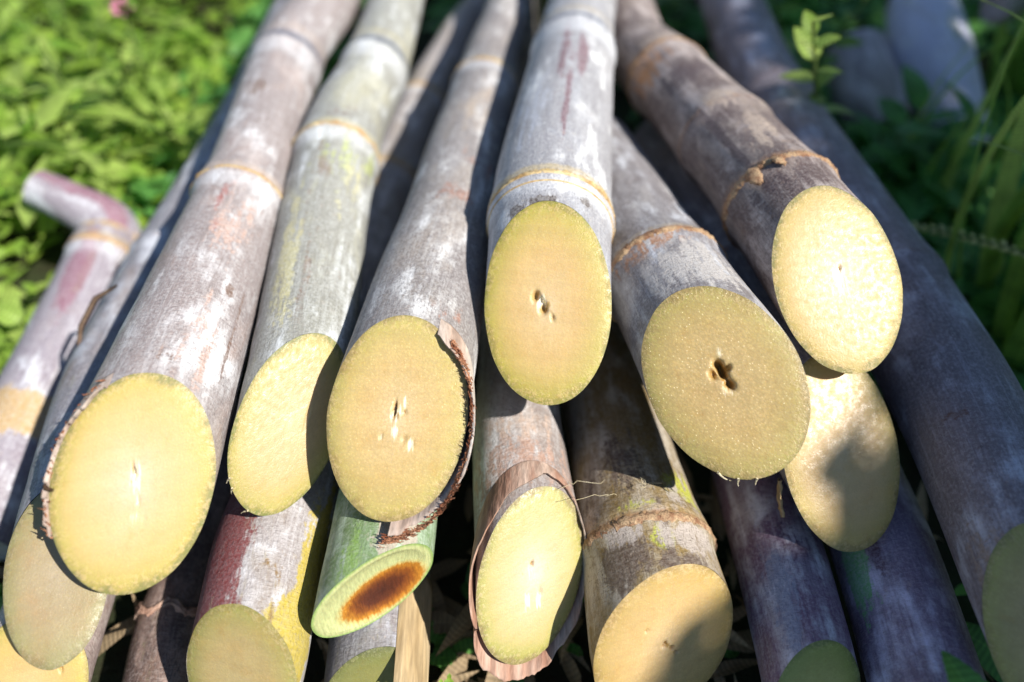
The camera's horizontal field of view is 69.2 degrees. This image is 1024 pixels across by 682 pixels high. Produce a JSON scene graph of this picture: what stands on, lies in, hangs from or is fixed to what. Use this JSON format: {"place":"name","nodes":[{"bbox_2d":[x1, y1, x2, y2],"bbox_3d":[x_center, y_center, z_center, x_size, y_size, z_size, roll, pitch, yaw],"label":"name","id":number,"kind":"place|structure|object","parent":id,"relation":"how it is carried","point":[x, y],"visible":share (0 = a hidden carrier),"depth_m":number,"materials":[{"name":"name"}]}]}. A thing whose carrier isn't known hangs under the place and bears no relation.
{"place":"outdoors","nodes":[
{"label":"outdoors","id":0,"kind":"place"},
{"bbox_2d":[0,0,1022,681],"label":"ground","id":1,"kind":"structure","parent":0,"point":[454,532],"depth_m":0.33,"materials":[{"name":"soil"}]},
{"bbox_2d":[0,296,37,358],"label":"leafy weed","id":2,"kind":"object","parent":1,"relation":"on","point":[12,312],"visible":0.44,"depth_m":0.35,"materials":[{"name":"green plant"}]},
{"bbox_2d":[0,145,41,236],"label":"leafy weed","id":3,"kind":"object","parent":1,"relation":"on","point":[13,221],"visible":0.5,"depth_m":0.42,"materials":[{"name":"green plant"}]},
{"bbox_2d":[0,172,62,237],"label":"leafy weed","id":4,"kind":"object","parent":1,"relation":"on","point":[11,187],"visible":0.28,"depth_m":0.40,"materials":[{"name":"green plant"}]},
{"bbox_2d":[0,81,77,179],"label":"leafy weed","id":5,"kind":"object","parent":1,"relation":"on","point":[6,122],"visible":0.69,"depth_m":0.44,"materials":[{"name":"green plant"}]},
{"bbox_2d":[0,594,115,681],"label":"sugarcane","id":6,"kind":"object","parent":1,"relation":"on","point":[15,666],"visible":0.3,"depth_m":0.23,"materials":[{"name":"yellow plant"}]},
{"bbox_2d":[3,0,286,669],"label":"sugarcane","id":7,"kind":"object","parent":6,"relation":"on","point":[53,605],"visible":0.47,"depth_m":0.23,"materials":[{"name":"grey plant"}]},
{"bbox_2d":[76,285,117,346],"bbox_3d":[-0.162,-0.007,0.287,0.006,0.022,0.028,28,54,23],"label":"twig","id":8,"kind":"object","parent":7,"relation":"on","point":[91,306],"visible":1,"depth_m":0.28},
{"bbox_2d":[38,0,359,594],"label":"sugarcane","id":9,"kind":"object","parent":7,"relation":"on","point":[130,478],"visible":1,"depth_m":0.23,"materials":[{"name":"grey plant"}]},
{"bbox_2d":[0,170,141,560],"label":"sugarcane","id":10,"kind":"object","parent":1,"relation":"on","point":[107,229],"visible":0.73,"depth_m":0.33,"materials":[{"name":"plant"}]},
{"bbox_2d":[0,0,146,113],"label":"leafy weed","id":11,"kind":"object","parent":1,"relation":"on","point":[57,37],"visible":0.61,"depth_m":0.49,"materials":[{"name":"green plant"}]},
{"bbox_2d":[7,32,156,173],"bbox_3d":[-0.256,-0.140,0.449,0.083,0.092,0.069,0,48,0],"label":"leafy weed","id":12,"kind":"object","parent":1,"relation":"on","point":[43,48],"visible":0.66,"depth_m":0.44,"materials":[{"name":"green plant"}]},
{"bbox_2d":[46,131,161,198],"bbox_3d":[-0.235,-0.093,0.428,0.056,0.059,0.073,6,48,6],"label":"leafy weed","id":13,"kind":"object","parent":1,"relation":"on","point":[113,169],"visible":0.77,"depth_m":0.42,"materials":[{"name":"green plant"}]},
{"bbox_2d":[66,30,174,144],"bbox_3d":[-0.232,-0.147,0.458,0.061,0.089,0.104,-9,49,-8],"label":"leafy weed","id":14,"kind":"object","parent":1,"relation":"on","point":[139,102],"visible":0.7,"depth_m":0.44,"materials":[{"name":"green plant"}]},
{"bbox_2d":[0,0,274,608],"bbox_3d":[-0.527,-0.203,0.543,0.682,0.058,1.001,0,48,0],"label":"weeds","id":15,"kind":"object","parent":1,"relation":"on","point":[205,70],"visible":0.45,"depth_m":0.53,"materials":[{"name":"green plant"}]},
{"bbox_2d":[109,0,174,138],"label":"clover","id":16,"kind":"object","parent":1,"relation":"on","point":[127,5],"visible":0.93,"depth_m":0.45,"materials":[{"name":"green plant"}]},
{"bbox_2d":[131,70,215,172],"bbox_3d":[-0.191,-0.120,0.447,0.059,0.072,0.065,0,48,0],"label":"leafy weed","id":17,"kind":"object","parent":1,"relation":"on","point":[187,128],"visible":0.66,"depth_m":0.44,"materials":[{"name":"green plant"}]},
{"bbox_2d":[122,397,239,681],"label":"sugarcane","id":18,"kind":"object","parent":1,"relation":"on","point":[165,612],"visible":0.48,"depth_m":0.26,"materials":[{"name":"plant"}]},
{"bbox_2d":[188,84,228,108],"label":"leafy weed","id":19,"kind":"object","parent":1,"relation":"on","point":[219,91],"visible":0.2,"depth_m":0.48,"materials":[{"name":"green plant"}]},
{"bbox_2d":[186,0,486,681],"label":"sugarcane","id":20,"kind":"object","parent":1,"relation":"on","point":[254,612],"visible":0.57,"depth_m":0.23,"materials":[{"name":"grey plant"}]},
{"bbox_2d":[226,0,423,515],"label":"sugarcane","id":21,"kind":"object","parent":20,"relation":"on","point":[278,453],"visible":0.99,"depth_m":0.26,"materials":[{"name":"plant"}]},
{"bbox_2d":[324,570,432,681],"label":"sugarcane","id":22,"kind":"object","parent":1,"relation":"on","point":[393,645],"visible":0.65,"depth_m":0.24,"materials":[{"name":"plant"}]},
{"bbox_2d":[311,487,436,637],"bbox_3d":[-0.042,0.043,0.264,0.035,0.037,0.121,0,48,0],"label":"sugarcane","id":23,"kind":"object","parent":22,"relation":"on","point":[365,580],"visible":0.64,"depth_m":0.23,"materials":[{"name":"green plant"}]},
{"bbox_2d":[439,673,453,681],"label":"jagged leaf","id":24,"kind":"object","parent":1,"relation":"on","point":[448,679],"visible":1,"depth_m":0.25,"materials":[{"name":"green plant"}]},
{"bbox_2d":[0,444,992,681],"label":"leaf litter","id":25,"kind":"object","parent":1,"relation":"on","point":[451,619],"visible":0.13,"depth_m":0.28,"materials":[{"name":"brown plant"}]},
{"bbox_2d":[469,0,585,681],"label":"sugarcane","id":26,"kind":"object","parent":1,"relation":"on","point":[526,589],"visible":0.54,"depth_m":0.24,"materials":[{"name":"yellow plant"}]},
{"bbox_2d":[326,0,532,547],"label":"sugarcane","id":27,"kind":"object","parent":26,"relation":"on","point":[401,424],"visible":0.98,"depth_m":0.23,"materials":[{"name":"grey plant"}]},
{"bbox_2d":[484,0,615,404],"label":"sugarcane","id":28,"kind":"object","parent":26,"relation":"on","point":[550,225],"visible":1,"depth_m":0.24,"materials":[{"name":"grey plant"}]},
{"bbox_2d":[199,0,967,198],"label":"weeds","id":29,"kind":"object","parent":1,"relation":"on","point":[441,9],"visible":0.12,"depth_m":0.55,"materials":[{"name":"green plant"}]},
{"bbox_2d":[429,553,739,681],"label":"weeds","id":30,"kind":"object","parent":1,"relation":"on","point":[444,658],"visible":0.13,"depth_m":0.27,"materials":[{"name":"green plant"}]},
{"bbox_2d":[559,318,732,681],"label":"sugarcane","id":31,"kind":"object","parent":1,"relation":"on","point":[658,602],"visible":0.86,"depth_m":0.23,"materials":[{"name":"plant"}]},
{"bbox_2d":[611,117,810,485],"bbox_3d":[0.053,-0.032,0.289,0.047,0.074,0.205,-7,48,-6],"label":"sugarcane","id":32,"kind":"object","parent":31,"relation":"on","point":[716,358],"visible":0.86,"depth_m":0.23,"materials":[{"name":"plant"}]},
{"bbox_2d":[656,0,710,46],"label":"leafy weed","id":33,"kind":"object","parent":1,"relation":"on","point":[692,25],"visible":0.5,"depth_m":0.57,"materials":[{"name":"green plant"}]},
{"bbox_2d":[633,120,899,551],"bbox_3d":[0.094,-0.028,0.317,0.043,0.063,0.248,-5,48,-5],"label":"sugarcane","id":34,"kind":"object","parent":1,"relation":"on","point":[840,473],"visible":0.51,"depth_m":0.24,"materials":[{"name":"plant"}]},
{"bbox_2d":[613,0,902,373],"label":"sugarcane","id":35,"kind":"object","parent":34,"relation":"on","point":[804,232],"visible":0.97,"depth_m":0.25,"materials":[{"name":"brown plant"}]},
{"bbox_2d":[711,470,860,681],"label":"sugarcane","id":36,"kind":"object","parent":1,"relation":"on","point":[798,626],"visible":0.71,"depth_m":0.24,"materials":[{"name":"plant"}]},
{"bbox_2d":[779,10,854,133],"bbox_3d":[0.155,-0.115,0.389,0.081,0.146,0.043,-28,54,-23],"label":"leafy weed","id":37,"kind":"object","parent":1,"relation":"on","point":[810,44],"visible":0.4,"depth_m":0.34,"materials":[{"name":"green plant"}]},
{"bbox_2d":[772,0,868,95],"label":"leafy weed","id":38,"kind":"object","parent":1,"relation":"on","point":[824,59],"visible":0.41,"depth_m":0.47,"materials":[{"name":"green plant"}]},
{"bbox_2d":[693,0,1023,681],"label":"weeds","id":39,"kind":"object","parent":1,"relation":"on","point":[918,200],"visible":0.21,"depth_m":0.43,"materials":[{"name":"green plant"}]},
{"bbox_2d":[980,0,1023,24],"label":"sugarcane","id":40,"kind":"object","parent":39,"relation":"on","point":[989,13],"visible":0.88,"depth_m":0.51,"materials":[{"name":"grey plant"}]},
{"bbox_2d":[698,0,1023,681],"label":"sugarcane","id":41,"kind":"object","parent":1,"relation":"on","point":[949,386],"visible":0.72,"depth_m":0.25,"materials":[{"name":"plant"}]},
{"bbox_2d":[821,28,909,142],"bbox_3d":[0.239,-0.171,0.504,0.052,0.064,0.074,0,48,0],"label":"sugarcane","id":42,"kind":"object","parent":1,"relation":"on","point":[867,79],"visible":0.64,"depth_m":0.48,"materials":[{"name":"grey plant"}]},
{"bbox_2d":[850,98,949,223],"bbox_3d":[0.233,-0.108,0.445,0.081,0.053,0.056,34,56,26],"label":"leafy weed","id":43,"kind":"object","parent":1,"relation":"on","point":[895,112],"visible":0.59,"depth_m":0.44,"materials":[{"name":"green plant"}]},
{"bbox_2d":[827,466,985,681],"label":"sugarcane","id":44,"kind":"object","parent":1,"relation":"on","point":[906,618],"visible":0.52,"depth_m":0.23,"materials":[{"name":"grey plant"}]},
{"bbox_2d":[941,650,986,681],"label":"toothed leaf","id":45,"kind":"object","parent":44,"relation":"on","point":[957,669],"visible":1,"depth_m":0.20,"materials":[{"name":"green plant"}]},
{"bbox_2d":[841,64,1011,195],"bbox_3d":[0.262,-0.125,0.447,0.102,0.073,0.084,0,48,0],"label":"leafy weed","id":46,"kind":"object","parent":1,"relation":"on","point":[917,94],"visible":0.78,"depth_m":0.44,"materials":[{"name":"green plant"}]},
{"bbox_2d":[885,0,990,142],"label":"sugarcane","id":47,"kind":"object","parent":1,"relation":"on","point":[930,41],"visible":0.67,"depth_m":0.48,"materials":[{"name":"grey plant"}]},
{"bbox_2d":[906,19,1023,240],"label":"grass clump","id":48,"kind":"object","parent":1,"relation":"on","point":[948,178],"visible":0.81,"depth_m":0.41,"materials":[{"name":"green plant"}]},
{"bbox_2d":[944,0,1023,373],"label":"grass clump","id":49,"kind":"object","parent":1,"relation":"on","point":[1006,212],"visible":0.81,"depth_m":0.35,"materials":[{"name":"green plant"}]},
{"bbox_2d":[911,221,1023,256],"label":"grass spike","id":50,"kind":"object","parent":49,"relation":"attached to","point":[992,243],"depth_m":0.34,"materials":[{"name":"green plant"}]},
{"bbox_2d":[988,13,1023,98],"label":"grass clump","id":51,"kind":"object","parent":1,"relation":"on","point":[1014,72],"visible":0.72,"depth_m":0.51,"materials":[{"name":"green plant"}]}
]}

